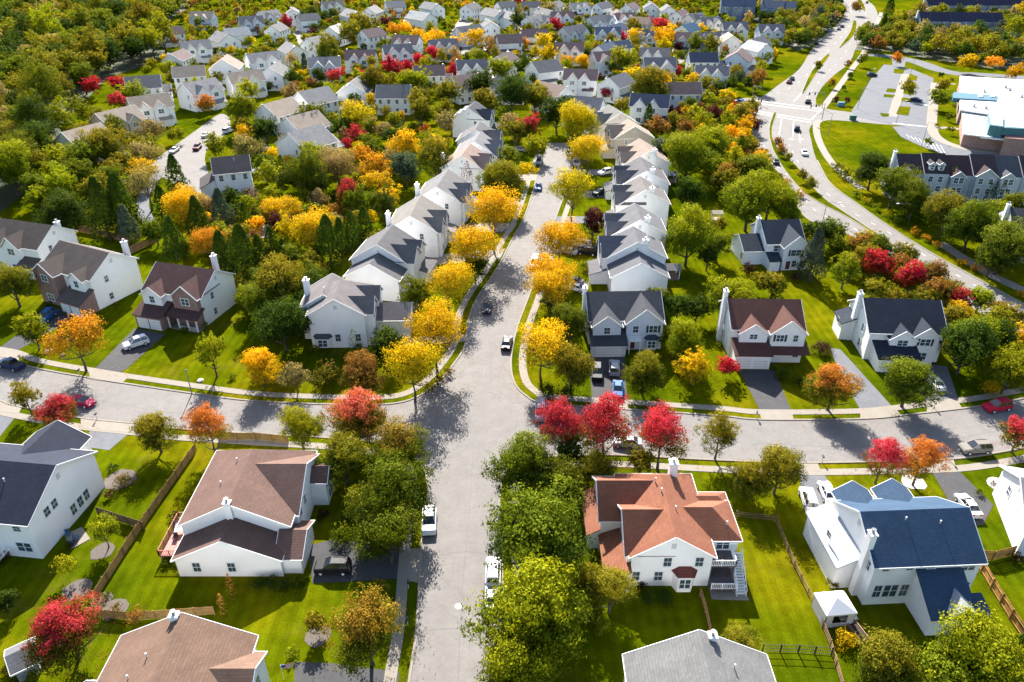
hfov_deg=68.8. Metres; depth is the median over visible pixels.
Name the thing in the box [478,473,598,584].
tree
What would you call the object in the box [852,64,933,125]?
car park
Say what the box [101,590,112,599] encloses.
shrub
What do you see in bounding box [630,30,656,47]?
house
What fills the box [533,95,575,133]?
tree
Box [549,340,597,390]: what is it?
tree
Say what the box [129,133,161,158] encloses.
tree
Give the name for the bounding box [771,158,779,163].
parked car
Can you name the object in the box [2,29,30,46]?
tree
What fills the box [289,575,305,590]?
shrub
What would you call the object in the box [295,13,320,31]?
house
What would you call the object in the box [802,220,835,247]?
tree
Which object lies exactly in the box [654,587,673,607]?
shrub
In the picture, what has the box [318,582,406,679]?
tree
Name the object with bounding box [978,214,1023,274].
tree
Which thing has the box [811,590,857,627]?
garden pavilion
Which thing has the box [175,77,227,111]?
house
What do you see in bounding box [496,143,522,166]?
tree
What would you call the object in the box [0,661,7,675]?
shrub
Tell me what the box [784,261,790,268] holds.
door
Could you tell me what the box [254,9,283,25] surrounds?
house
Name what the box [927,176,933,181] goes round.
window
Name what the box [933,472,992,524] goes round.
driveway
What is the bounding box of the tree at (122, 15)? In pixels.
[112,11,138,26]
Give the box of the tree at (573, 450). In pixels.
[553,433,588,468]
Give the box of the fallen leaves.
[35,136,1022,681]
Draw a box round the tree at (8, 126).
[0,119,24,146]
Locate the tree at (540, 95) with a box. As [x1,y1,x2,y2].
[522,86,551,113]
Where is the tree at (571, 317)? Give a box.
[549,301,589,342]
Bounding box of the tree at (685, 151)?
[660,130,722,180]
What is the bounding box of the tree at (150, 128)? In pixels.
[133,117,168,141]
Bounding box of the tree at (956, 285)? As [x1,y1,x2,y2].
[941,277,966,302]
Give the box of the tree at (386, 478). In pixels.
[352,445,438,522]
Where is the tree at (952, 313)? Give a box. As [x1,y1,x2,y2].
[943,304,969,328]
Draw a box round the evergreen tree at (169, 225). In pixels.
[160,216,189,261]
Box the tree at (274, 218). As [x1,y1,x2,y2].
[264,209,296,241]
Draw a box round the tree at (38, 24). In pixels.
[28,9,56,35]
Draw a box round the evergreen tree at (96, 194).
[84,175,128,243]
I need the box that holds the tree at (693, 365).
[672,345,714,384]
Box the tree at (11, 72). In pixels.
[5,69,24,80]
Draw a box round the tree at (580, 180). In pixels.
[544,165,597,221]
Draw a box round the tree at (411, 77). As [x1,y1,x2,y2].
[397,65,431,93]
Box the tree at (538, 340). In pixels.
[514,317,571,381]
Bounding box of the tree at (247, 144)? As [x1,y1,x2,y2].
[231,133,265,156]
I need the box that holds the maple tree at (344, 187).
[335,177,359,210]
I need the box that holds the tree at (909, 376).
[879,355,950,410]
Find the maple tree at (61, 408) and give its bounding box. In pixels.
[31,390,79,426]
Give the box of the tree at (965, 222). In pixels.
[940,198,1008,250]
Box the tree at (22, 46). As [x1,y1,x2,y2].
[17,44,32,51]
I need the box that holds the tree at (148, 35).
[133,18,166,58]
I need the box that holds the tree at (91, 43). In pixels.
[72,22,108,73]
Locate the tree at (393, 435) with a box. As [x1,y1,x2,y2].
[367,414,431,471]
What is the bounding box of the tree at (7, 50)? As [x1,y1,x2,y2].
[0,45,21,57]
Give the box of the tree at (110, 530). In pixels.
[88,511,120,547]
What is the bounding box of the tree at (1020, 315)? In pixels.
[994,300,1023,323]
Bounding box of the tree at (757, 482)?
[725,459,775,504]
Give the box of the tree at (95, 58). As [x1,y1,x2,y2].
[81,47,109,80]
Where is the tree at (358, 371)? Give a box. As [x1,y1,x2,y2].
[337,348,385,395]
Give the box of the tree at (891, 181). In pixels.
[871,163,923,208]
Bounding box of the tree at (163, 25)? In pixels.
[142,10,176,49]
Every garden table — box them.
[174,526,182,531]
[838,615,857,621]
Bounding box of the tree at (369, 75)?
[358,62,390,95]
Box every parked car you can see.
[70,394,96,408]
[169,147,179,152]
[482,300,492,313]
[485,585,500,607]
[501,336,512,350]
[514,146,524,151]
[535,183,541,190]
[558,247,577,255]
[565,149,572,155]
[565,283,583,292]
[569,276,584,284]
[612,380,623,397]
[612,436,642,449]
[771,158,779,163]
[801,149,807,155]
[817,480,832,502]
[910,97,922,101]
[925,375,946,390]
[954,493,983,518]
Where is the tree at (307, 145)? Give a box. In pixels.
[296,141,328,161]
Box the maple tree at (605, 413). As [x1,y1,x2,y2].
[569,389,635,460]
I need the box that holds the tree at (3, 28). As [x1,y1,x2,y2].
[0,23,8,37]
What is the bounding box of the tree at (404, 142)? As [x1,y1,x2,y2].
[383,126,422,156]
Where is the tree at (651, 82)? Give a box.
[628,64,673,100]
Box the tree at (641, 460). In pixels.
[624,442,656,472]
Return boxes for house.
[0,218,78,279]
[0,420,104,561]
[31,238,142,317]
[54,122,123,164]
[84,609,269,681]
[89,104,147,137]
[124,74,173,101]
[126,92,176,126]
[132,252,236,332]
[156,449,333,575]
[158,26,185,47]
[161,48,194,74]
[171,65,206,89]
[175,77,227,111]
[179,39,213,62]
[188,11,218,29]
[199,154,253,197]
[208,30,241,55]
[208,54,243,83]
[223,27,252,48]
[224,68,267,97]
[237,15,264,35]
[243,51,281,71]
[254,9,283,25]
[254,96,303,132]
[263,21,290,43]
[263,61,289,90]
[274,123,344,164]
[276,109,331,139]
[277,41,308,66]
[285,7,299,25]
[293,86,339,114]
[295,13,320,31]
[299,273,413,347]
[300,34,330,56]
[307,56,341,82]
[320,0,344,16]
[320,23,350,46]
[336,76,375,108]
[339,8,357,22]
[343,224,437,301]
[344,49,377,73]
[356,27,391,49]
[362,5,383,23]
[375,84,413,114]
[381,43,413,67]
[383,0,406,17]
[385,195,457,256]
[390,34,423,56]
[403,10,437,30]
[413,64,452,87]
[414,169,480,225]
[418,1,444,19]
[427,38,459,62]
[440,144,494,190]
[446,73,491,104]
[451,24,485,46]
[452,101,500,137]
[454,132,505,163]
[455,59,489,77]
[455,121,508,148]
[460,1,481,19]
[479,7,503,26]
[481,18,500,38]
[489,50,519,77]
[491,76,524,104]
[494,0,520,13]
[494,33,523,54]
[499,10,523,30]
[519,28,549,49]
[520,13,549,28]
[521,1,540,16]
[524,59,563,85]
[531,81,576,111]
[533,6,553,22]
[550,0,565,10]
[550,11,573,28]
[554,41,583,65]
[557,24,589,41]
[561,95,606,126]
[562,67,598,96]
[566,2,591,18]
[581,457,748,600]
[582,104,638,143]
[582,284,665,356]
[583,13,615,32]
[587,226,669,293]
[588,51,623,75]
[590,40,617,52]
[591,0,613,15]
[594,25,621,41]
[596,72,635,103]
[597,203,667,253]
[599,119,654,158]
[603,156,670,199]
[604,39,632,51]
[605,176,670,227]
[607,21,629,39]
[609,9,621,15]
[612,12,636,23]
[614,138,670,178]
[620,2,640,12]
[622,629,775,681]
[626,15,653,29]
[629,92,670,123]
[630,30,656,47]
[639,46,670,66]
[641,57,676,73]
[643,1,658,18]
[658,4,675,19]
[665,81,707,109]
[668,8,689,24]
[673,31,702,51]
[674,22,700,31]
[681,12,705,23]
[685,51,725,73]
[694,64,729,91]
[695,15,721,31]
[700,31,728,51]
[716,287,809,368]
[717,32,742,56]
[719,21,749,41]
[723,48,754,75]
[731,215,808,270]
[740,40,774,64]
[741,35,772,47]
[754,24,785,44]
[803,478,992,635]
[832,289,946,371]
[992,465,1023,555]
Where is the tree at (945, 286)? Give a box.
[916,276,961,300]
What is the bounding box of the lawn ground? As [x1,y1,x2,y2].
[0,0,1023,681]
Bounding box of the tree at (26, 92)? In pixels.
[15,88,44,119]
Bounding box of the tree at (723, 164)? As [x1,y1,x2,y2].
[711,162,735,194]
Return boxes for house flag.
[280,662,292,677]
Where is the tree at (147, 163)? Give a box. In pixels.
[125,157,160,184]
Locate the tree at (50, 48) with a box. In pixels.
[36,42,66,55]
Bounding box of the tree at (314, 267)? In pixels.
[296,259,328,277]
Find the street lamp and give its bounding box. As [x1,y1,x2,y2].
[184,369,191,393]
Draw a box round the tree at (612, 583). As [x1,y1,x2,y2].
[577,561,639,613]
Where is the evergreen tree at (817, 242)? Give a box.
[795,226,827,282]
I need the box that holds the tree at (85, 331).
[36,309,111,371]
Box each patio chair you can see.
[64,528,70,536]
[172,532,178,539]
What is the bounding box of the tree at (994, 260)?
[972,243,1016,277]
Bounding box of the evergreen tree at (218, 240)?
[208,229,237,274]
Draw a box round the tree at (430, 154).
[414,133,453,176]
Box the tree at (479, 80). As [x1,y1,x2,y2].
[462,68,492,90]
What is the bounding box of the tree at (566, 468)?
[526,453,585,502]
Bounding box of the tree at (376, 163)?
[355,149,393,189]
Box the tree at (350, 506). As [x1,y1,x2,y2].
[340,482,408,528]
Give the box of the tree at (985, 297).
[965,285,996,312]
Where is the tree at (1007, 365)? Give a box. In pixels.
[981,340,1023,393]
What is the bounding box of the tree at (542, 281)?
[522,264,578,317]
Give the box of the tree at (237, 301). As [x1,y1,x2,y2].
[232,284,252,312]
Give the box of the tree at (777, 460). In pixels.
[759,442,809,494]
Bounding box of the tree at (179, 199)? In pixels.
[157,182,204,232]
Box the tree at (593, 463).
[576,443,623,488]
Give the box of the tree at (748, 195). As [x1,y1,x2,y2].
[717,167,781,231]
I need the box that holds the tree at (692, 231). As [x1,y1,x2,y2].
[661,202,720,265]
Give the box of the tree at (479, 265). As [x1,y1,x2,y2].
[463,256,489,281]
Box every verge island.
[886,88,895,91]
[894,69,904,73]
[896,106,909,114]
[909,74,916,79]
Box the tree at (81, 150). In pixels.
[62,138,102,171]
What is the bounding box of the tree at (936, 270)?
[919,259,949,285]
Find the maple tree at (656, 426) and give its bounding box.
[630,399,692,470]
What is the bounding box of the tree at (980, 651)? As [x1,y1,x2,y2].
[908,600,1023,681]
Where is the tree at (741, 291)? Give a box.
[701,274,760,312]
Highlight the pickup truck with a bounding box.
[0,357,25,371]
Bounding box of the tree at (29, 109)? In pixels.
[9,91,57,139]
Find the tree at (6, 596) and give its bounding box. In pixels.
[0,587,20,614]
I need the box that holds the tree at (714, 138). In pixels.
[689,123,732,158]
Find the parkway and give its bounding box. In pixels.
[739,0,1023,331]
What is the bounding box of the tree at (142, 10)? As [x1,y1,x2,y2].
[125,0,158,24]
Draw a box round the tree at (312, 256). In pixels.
[294,247,322,269]
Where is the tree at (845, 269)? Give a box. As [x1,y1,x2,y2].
[828,251,860,288]
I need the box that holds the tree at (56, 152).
[39,143,72,164]
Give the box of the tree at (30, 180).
[17,171,53,194]
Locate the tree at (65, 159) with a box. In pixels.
[57,155,82,172]
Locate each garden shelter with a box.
[665,263,681,279]
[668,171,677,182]
[710,210,723,220]
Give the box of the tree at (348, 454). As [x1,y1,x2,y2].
[315,429,375,488]
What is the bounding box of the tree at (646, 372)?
[618,348,666,395]
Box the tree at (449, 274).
[423,259,476,310]
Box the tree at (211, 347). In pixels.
[192,331,228,376]
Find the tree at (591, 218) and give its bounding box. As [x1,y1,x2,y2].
[582,206,603,240]
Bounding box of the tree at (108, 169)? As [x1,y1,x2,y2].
[95,160,123,180]
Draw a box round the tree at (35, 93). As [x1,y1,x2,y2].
[16,76,53,116]
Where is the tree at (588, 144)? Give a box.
[561,133,610,174]
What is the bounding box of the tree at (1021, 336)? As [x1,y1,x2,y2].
[1009,321,1023,347]
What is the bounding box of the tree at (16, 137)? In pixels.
[0,129,42,161]
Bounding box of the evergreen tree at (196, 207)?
[184,195,211,241]
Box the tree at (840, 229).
[824,215,850,245]
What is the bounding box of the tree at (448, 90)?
[432,77,463,105]
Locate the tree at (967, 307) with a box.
[947,299,973,319]
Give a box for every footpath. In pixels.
[136,173,163,224]
[813,119,864,188]
[819,12,882,107]
[933,242,1023,291]
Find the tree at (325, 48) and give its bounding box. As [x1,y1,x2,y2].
[309,31,340,56]
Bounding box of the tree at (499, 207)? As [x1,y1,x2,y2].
[461,182,529,249]
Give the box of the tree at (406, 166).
[388,150,423,186]
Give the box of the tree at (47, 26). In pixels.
[26,2,64,37]
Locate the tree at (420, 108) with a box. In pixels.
[409,96,440,125]
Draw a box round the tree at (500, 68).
[487,56,514,77]
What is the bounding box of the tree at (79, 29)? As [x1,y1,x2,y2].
[66,25,92,40]
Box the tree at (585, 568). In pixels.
[567,560,598,599]
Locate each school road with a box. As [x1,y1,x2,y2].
[868,53,1023,79]
[892,59,905,66]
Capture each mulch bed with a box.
[62,578,92,600]
[90,542,114,559]
[91,592,113,608]
[102,598,128,620]
[104,469,136,488]
[305,627,330,647]
[902,476,926,488]
[987,477,998,488]
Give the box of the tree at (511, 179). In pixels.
[485,160,528,202]
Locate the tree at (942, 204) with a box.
[920,188,970,236]
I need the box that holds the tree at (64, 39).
[54,28,79,53]
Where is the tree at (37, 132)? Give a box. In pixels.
[0,119,55,151]
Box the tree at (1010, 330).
[980,316,1019,352]
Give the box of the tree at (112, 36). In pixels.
[87,30,123,66]
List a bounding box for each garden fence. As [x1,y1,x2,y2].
[77,226,129,244]
[91,442,215,619]
[95,507,144,530]
[129,240,153,253]
[217,432,288,442]
[699,588,710,630]
[735,510,776,521]
[761,643,833,655]
[775,516,844,681]
[979,565,1023,633]
[984,546,1017,561]
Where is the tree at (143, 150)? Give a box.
[126,140,165,165]
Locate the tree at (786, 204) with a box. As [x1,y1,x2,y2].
[765,185,804,223]
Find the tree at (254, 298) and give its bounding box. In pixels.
[233,282,280,317]
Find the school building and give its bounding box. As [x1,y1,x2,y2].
[952,76,1023,155]
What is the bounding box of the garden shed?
[4,637,40,681]
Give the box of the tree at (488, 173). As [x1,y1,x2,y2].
[474,157,519,191]
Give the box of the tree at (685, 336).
[663,317,704,358]
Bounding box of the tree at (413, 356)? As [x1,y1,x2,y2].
[378,333,444,401]
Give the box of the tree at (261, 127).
[246,113,280,145]
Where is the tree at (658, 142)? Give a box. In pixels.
[650,136,673,158]
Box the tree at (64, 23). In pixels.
[50,17,78,38]
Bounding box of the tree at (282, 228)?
[272,210,299,245]
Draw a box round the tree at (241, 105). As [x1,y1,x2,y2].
[222,89,258,121]
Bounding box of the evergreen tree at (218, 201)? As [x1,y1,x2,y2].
[209,187,237,228]
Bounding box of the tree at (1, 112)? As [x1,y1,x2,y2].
[0,105,14,123]
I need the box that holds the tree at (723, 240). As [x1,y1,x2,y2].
[708,232,736,258]
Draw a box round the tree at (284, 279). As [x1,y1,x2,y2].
[246,251,309,302]
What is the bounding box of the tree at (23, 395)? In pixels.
[7,379,42,415]
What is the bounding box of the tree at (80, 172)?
[60,157,96,188]
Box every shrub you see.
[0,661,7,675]
[8,676,16,681]
[21,669,44,681]
[66,540,78,547]
[101,488,117,497]
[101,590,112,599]
[107,463,118,471]
[107,602,123,610]
[111,471,133,489]
[126,186,141,197]
[159,560,170,566]
[167,510,176,520]
[179,326,188,332]
[200,321,209,327]
[226,372,236,379]
[240,186,261,203]
[247,576,266,591]
[261,573,277,589]
[274,576,290,592]
[285,644,300,659]
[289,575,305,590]
[310,344,320,351]
[317,508,331,520]
[327,520,356,549]
[334,505,354,524]
[423,382,436,392]
[431,373,446,385]
[444,366,455,375]
[536,381,558,398]
[540,297,560,313]
[555,299,573,311]
[555,381,577,400]
[577,258,593,270]
[582,549,600,565]
[592,556,601,568]
[592,614,612,636]
[633,581,648,589]
[639,590,658,606]
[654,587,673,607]
[739,261,756,273]
[768,293,783,298]
[774,366,795,380]
[789,274,802,279]
[791,377,807,386]
[795,187,807,198]
[808,340,834,356]
[826,577,838,590]
[831,161,842,171]
[835,624,859,652]
[837,164,854,178]
[850,172,865,183]
[852,189,862,196]
[860,196,873,202]
[869,202,881,209]
[881,208,892,216]
[893,216,904,222]
[910,226,921,235]
[921,234,932,239]
[932,240,942,246]
[956,258,969,265]
[970,262,982,271]
[975,488,984,494]
[978,379,1002,396]
[1007,551,1023,562]
[1013,289,1023,297]
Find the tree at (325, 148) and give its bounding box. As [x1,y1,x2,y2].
[316,144,355,184]
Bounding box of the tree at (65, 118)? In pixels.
[43,95,78,134]
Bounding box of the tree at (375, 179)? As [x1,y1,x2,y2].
[356,169,394,191]
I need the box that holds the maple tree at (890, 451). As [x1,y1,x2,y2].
[860,435,912,483]
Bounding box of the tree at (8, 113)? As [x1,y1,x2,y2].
[1,105,24,125]
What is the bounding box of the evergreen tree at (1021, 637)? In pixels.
[1013,633,1023,676]
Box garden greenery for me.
[36,0,1023,636]
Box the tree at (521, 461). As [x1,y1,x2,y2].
[479,428,558,502]
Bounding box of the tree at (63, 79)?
[45,65,69,102]
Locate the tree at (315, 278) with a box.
[298,269,322,289]
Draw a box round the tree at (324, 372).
[310,359,342,389]
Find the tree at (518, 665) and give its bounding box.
[476,622,562,681]
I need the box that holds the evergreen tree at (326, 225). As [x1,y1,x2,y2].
[314,214,347,267]
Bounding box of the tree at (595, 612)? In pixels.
[575,596,601,623]
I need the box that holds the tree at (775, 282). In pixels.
[755,270,789,297]
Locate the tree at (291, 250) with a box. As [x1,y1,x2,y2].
[273,242,303,269]
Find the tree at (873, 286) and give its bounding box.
[857,277,892,297]
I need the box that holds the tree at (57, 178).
[42,160,78,193]
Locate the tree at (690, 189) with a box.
[674,175,708,204]
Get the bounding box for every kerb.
[0,143,548,404]
[0,399,428,681]
[498,447,1023,632]
[510,144,1023,419]
[752,129,982,314]
[768,113,1022,322]
[802,53,829,91]
[817,160,1023,304]
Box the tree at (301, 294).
[287,288,304,304]
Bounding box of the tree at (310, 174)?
[281,147,332,202]
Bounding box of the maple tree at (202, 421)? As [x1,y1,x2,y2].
[178,401,234,453]
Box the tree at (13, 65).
[0,54,36,77]
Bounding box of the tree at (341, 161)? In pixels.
[320,148,362,189]
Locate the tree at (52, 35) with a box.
[39,32,60,46]
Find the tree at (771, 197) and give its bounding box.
[761,180,793,219]
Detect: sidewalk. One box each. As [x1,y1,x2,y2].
[0,412,415,681]
[4,150,540,399]
[510,455,1023,583]
[519,143,1022,414]
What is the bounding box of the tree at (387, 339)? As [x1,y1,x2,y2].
[365,322,403,362]
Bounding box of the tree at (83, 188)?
[71,170,108,204]
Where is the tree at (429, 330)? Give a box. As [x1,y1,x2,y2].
[399,295,467,371]
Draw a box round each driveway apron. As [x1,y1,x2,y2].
[0,347,19,360]
[0,401,20,413]
[80,418,133,432]
[89,372,127,382]
[399,547,421,581]
[589,400,627,407]
[760,412,793,418]
[799,463,820,470]
[860,409,899,417]
[927,400,960,412]
[930,459,955,470]
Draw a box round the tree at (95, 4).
[85,0,108,9]
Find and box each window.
[6,248,15,255]
[11,526,21,532]
[14,541,34,552]
[40,274,48,282]
[42,504,51,518]
[47,293,55,301]
[49,496,59,510]
[69,501,78,516]
[73,280,79,288]
[75,494,84,509]
[82,487,90,502]
[103,274,109,282]
[108,291,114,299]
[148,295,155,303]
[180,298,189,306]
[190,562,202,572]
[209,291,214,299]
[213,306,217,314]
[218,175,223,181]
[225,562,237,572]
[231,174,235,180]
[254,672,260,681]
[303,492,306,506]
[314,337,332,347]
[317,340,327,347]
[328,481,332,498]
[334,334,341,341]
[355,333,361,341]
[419,233,423,239]
[603,327,610,334]
[631,571,640,580]
[632,325,638,332]
[643,339,657,349]
[646,325,660,332]
[647,341,655,348]
[653,571,663,580]
[662,558,672,566]
[671,573,693,591]
[678,579,691,588]
[694,557,704,566]
[715,543,730,549]
[749,334,757,339]
[773,245,779,251]
[773,334,787,341]
[788,249,803,256]
[791,260,796,266]
[792,335,799,341]
[826,528,831,540]
[860,322,864,332]
[865,559,871,572]
[870,584,883,597]
[880,584,900,597]
[896,340,908,345]
[896,583,910,596]
[916,339,933,346]
[919,352,927,359]
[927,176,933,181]
[937,176,943,182]
[952,177,958,183]
[955,187,961,193]
[958,178,964,183]
[961,566,976,570]
[974,188,980,193]
[977,178,983,184]
[1005,484,1011,498]
[1007,179,1014,185]
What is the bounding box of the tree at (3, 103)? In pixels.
[0,89,12,111]
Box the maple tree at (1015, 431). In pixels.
[994,415,1023,452]
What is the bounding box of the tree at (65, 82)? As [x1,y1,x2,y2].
[48,66,75,109]
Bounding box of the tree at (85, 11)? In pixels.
[69,6,99,30]
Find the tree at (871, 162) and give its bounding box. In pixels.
[853,150,890,190]
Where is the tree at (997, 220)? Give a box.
[980,206,1002,226]
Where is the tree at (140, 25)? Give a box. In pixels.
[133,17,163,50]
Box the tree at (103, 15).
[89,7,113,28]
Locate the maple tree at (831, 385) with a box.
[800,361,866,410]
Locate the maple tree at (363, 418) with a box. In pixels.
[317,385,388,446]
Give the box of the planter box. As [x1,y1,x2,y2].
[847,621,869,643]
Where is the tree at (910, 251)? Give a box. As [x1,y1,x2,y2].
[891,241,920,262]
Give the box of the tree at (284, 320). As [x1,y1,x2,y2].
[246,296,313,350]
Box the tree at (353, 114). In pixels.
[337,99,378,127]
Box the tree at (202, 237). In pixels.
[187,225,227,263]
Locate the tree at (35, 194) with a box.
[20,181,62,209]
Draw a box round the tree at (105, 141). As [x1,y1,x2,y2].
[73,122,125,164]
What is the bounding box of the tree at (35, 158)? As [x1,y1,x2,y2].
[25,149,50,174]
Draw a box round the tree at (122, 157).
[103,151,131,170]
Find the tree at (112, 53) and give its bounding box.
[97,37,122,71]
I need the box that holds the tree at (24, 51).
[13,47,47,64]
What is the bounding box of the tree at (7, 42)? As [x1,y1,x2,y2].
[0,33,26,51]
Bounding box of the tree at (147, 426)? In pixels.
[126,410,185,452]
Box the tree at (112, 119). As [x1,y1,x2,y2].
[101,113,127,134]
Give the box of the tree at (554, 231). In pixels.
[527,214,593,260]
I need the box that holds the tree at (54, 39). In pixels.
[45,35,67,50]
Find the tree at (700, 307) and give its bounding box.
[683,292,714,323]
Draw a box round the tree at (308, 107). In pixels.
[292,100,333,123]
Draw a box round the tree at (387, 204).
[368,184,398,221]
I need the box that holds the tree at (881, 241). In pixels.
[862,232,895,258]
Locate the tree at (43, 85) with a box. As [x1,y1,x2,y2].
[16,58,68,120]
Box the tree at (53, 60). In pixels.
[22,48,67,79]
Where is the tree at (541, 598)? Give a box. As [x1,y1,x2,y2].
[457,553,593,679]
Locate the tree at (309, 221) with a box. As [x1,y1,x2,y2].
[287,204,342,250]
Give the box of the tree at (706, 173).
[699,153,732,178]
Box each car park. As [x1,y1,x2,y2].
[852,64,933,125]
[893,125,1016,156]
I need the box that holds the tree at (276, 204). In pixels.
[259,194,302,219]
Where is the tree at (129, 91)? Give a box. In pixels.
[113,78,148,96]
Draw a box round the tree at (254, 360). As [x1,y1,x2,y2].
[237,346,285,387]
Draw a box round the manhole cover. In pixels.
[455,603,461,608]
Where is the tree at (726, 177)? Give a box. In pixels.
[708,165,740,196]
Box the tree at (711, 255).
[694,242,719,270]
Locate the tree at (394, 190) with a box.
[375,182,402,205]
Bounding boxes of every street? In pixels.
[0,143,1023,681]
[152,114,229,195]
[291,26,309,44]
[450,20,473,50]
[459,46,491,54]
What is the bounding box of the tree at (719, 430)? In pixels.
[692,407,742,459]
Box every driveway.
[0,415,13,435]
[1,307,75,349]
[88,427,135,449]
[96,328,164,371]
[294,662,398,681]
[310,539,398,582]
[401,334,467,346]
[429,249,504,264]
[457,223,516,231]
[519,174,536,179]
[544,245,596,253]
[555,216,598,222]
[565,191,604,197]
[573,169,612,174]
[589,356,626,398]
[740,370,789,408]
[799,475,833,505]
[831,348,890,407]
[917,364,957,400]
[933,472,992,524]
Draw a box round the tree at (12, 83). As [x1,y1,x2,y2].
[2,75,26,91]
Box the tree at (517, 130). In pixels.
[501,120,528,146]
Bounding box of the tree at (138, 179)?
[118,161,169,210]
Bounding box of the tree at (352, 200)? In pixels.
[343,183,372,213]
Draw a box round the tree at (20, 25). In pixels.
[9,15,37,42]
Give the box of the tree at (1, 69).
[0,64,8,90]
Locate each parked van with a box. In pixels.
[222,126,233,132]
[530,254,539,268]
[534,397,546,421]
[535,155,542,164]
[571,238,591,246]
[572,157,579,165]
[577,245,597,255]
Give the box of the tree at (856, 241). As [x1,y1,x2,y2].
[844,231,871,255]
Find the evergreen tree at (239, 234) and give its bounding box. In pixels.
[226,223,265,281]
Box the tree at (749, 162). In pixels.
[735,152,775,178]
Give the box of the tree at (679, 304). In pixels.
[663,294,694,317]
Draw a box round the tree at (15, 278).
[0,260,36,306]
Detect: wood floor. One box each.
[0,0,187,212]
[753,4,839,50]
[855,36,1023,69]
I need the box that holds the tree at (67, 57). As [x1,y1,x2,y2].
[56,48,90,87]
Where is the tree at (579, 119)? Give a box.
[557,98,602,147]
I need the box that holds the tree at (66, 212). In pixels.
[30,186,88,231]
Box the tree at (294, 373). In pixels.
[274,362,313,392]
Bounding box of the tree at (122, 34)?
[109,24,143,61]
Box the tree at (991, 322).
[950,314,1007,339]
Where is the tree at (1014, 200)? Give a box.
[1001,191,1023,207]
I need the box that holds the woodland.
[0,0,1023,70]
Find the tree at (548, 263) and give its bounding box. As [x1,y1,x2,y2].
[522,252,579,289]
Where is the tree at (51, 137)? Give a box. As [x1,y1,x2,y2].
[36,134,54,156]
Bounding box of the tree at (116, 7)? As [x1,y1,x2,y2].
[101,0,127,15]
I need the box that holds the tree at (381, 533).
[343,499,423,565]
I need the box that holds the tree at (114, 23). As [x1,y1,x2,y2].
[103,16,123,50]
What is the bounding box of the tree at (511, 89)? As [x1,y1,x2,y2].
[493,71,534,110]
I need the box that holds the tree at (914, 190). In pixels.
[888,175,934,218]
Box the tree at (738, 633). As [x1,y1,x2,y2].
[718,621,763,650]
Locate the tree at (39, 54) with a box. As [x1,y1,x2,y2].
[28,43,66,73]
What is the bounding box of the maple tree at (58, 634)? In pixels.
[17,589,108,678]
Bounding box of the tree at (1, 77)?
[0,71,9,91]
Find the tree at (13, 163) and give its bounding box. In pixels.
[0,138,34,195]
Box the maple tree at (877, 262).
[862,248,895,279]
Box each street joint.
[424,551,490,558]
[435,377,438,501]
[458,213,537,681]
[752,429,1001,446]
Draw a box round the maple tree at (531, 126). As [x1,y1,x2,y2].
[513,111,541,143]
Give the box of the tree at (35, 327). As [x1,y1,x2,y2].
[7,311,50,349]
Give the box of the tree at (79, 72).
[66,61,98,94]
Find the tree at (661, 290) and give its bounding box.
[646,287,670,306]
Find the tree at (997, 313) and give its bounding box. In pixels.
[977,304,1023,336]
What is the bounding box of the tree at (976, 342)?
[935,314,1003,374]
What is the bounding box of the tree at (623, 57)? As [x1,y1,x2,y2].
[604,45,637,70]
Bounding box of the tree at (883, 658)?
[850,626,928,681]
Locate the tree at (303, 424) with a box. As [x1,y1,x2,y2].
[274,404,328,449]
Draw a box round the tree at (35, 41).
[19,28,51,50]
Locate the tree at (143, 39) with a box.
[121,26,150,57]
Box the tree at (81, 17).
[69,2,98,29]
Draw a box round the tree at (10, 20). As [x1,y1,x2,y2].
[0,18,14,30]
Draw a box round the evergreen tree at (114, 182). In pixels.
[104,171,143,234]
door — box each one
[61,303,71,314]
[70,306,81,317]
[137,317,149,328]
[148,319,161,330]
[162,119,172,126]
[256,92,264,97]
[303,529,313,567]
[583,92,591,96]
[595,346,621,356]
[628,342,634,347]
[737,358,751,368]
[752,358,768,368]
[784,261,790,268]
[879,361,892,371]
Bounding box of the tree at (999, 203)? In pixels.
[984,198,1013,214]
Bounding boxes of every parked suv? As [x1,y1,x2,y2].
[39,307,56,322]
[122,333,149,349]
[192,142,201,150]
[313,556,351,575]
[421,505,436,535]
[485,557,501,584]
[591,361,602,381]
[592,187,603,196]
[597,167,612,175]
[608,359,619,375]
[794,125,799,131]
[798,487,818,510]
[866,72,877,76]
[958,439,993,455]
[982,397,1013,413]
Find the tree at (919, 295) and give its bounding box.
[907,288,943,306]
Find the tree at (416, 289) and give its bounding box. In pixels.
[397,274,433,315]
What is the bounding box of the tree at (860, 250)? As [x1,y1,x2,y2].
[852,242,880,270]
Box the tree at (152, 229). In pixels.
[138,215,164,245]
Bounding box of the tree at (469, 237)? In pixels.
[447,222,509,279]
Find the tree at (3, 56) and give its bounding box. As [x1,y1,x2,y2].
[0,51,19,72]
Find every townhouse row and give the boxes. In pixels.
[719,0,755,20]
[758,0,796,22]
[881,149,1023,205]
[913,9,1004,32]
[922,0,1023,11]
[998,201,1023,263]
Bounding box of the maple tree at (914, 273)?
[893,258,926,294]
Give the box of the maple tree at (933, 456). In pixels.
[894,434,953,485]
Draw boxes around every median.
[769,112,989,305]
[802,54,828,93]
[840,20,856,46]
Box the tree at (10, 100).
[0,88,28,106]
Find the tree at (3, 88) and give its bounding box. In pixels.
[0,80,10,97]
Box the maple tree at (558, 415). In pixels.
[530,393,584,455]
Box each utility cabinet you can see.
[836,102,845,106]
[849,115,856,119]
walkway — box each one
[888,74,908,116]
[926,83,998,153]
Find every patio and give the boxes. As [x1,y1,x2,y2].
[64,527,89,548]
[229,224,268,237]
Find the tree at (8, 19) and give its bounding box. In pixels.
[3,16,32,38]
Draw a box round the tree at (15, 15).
[5,10,28,20]

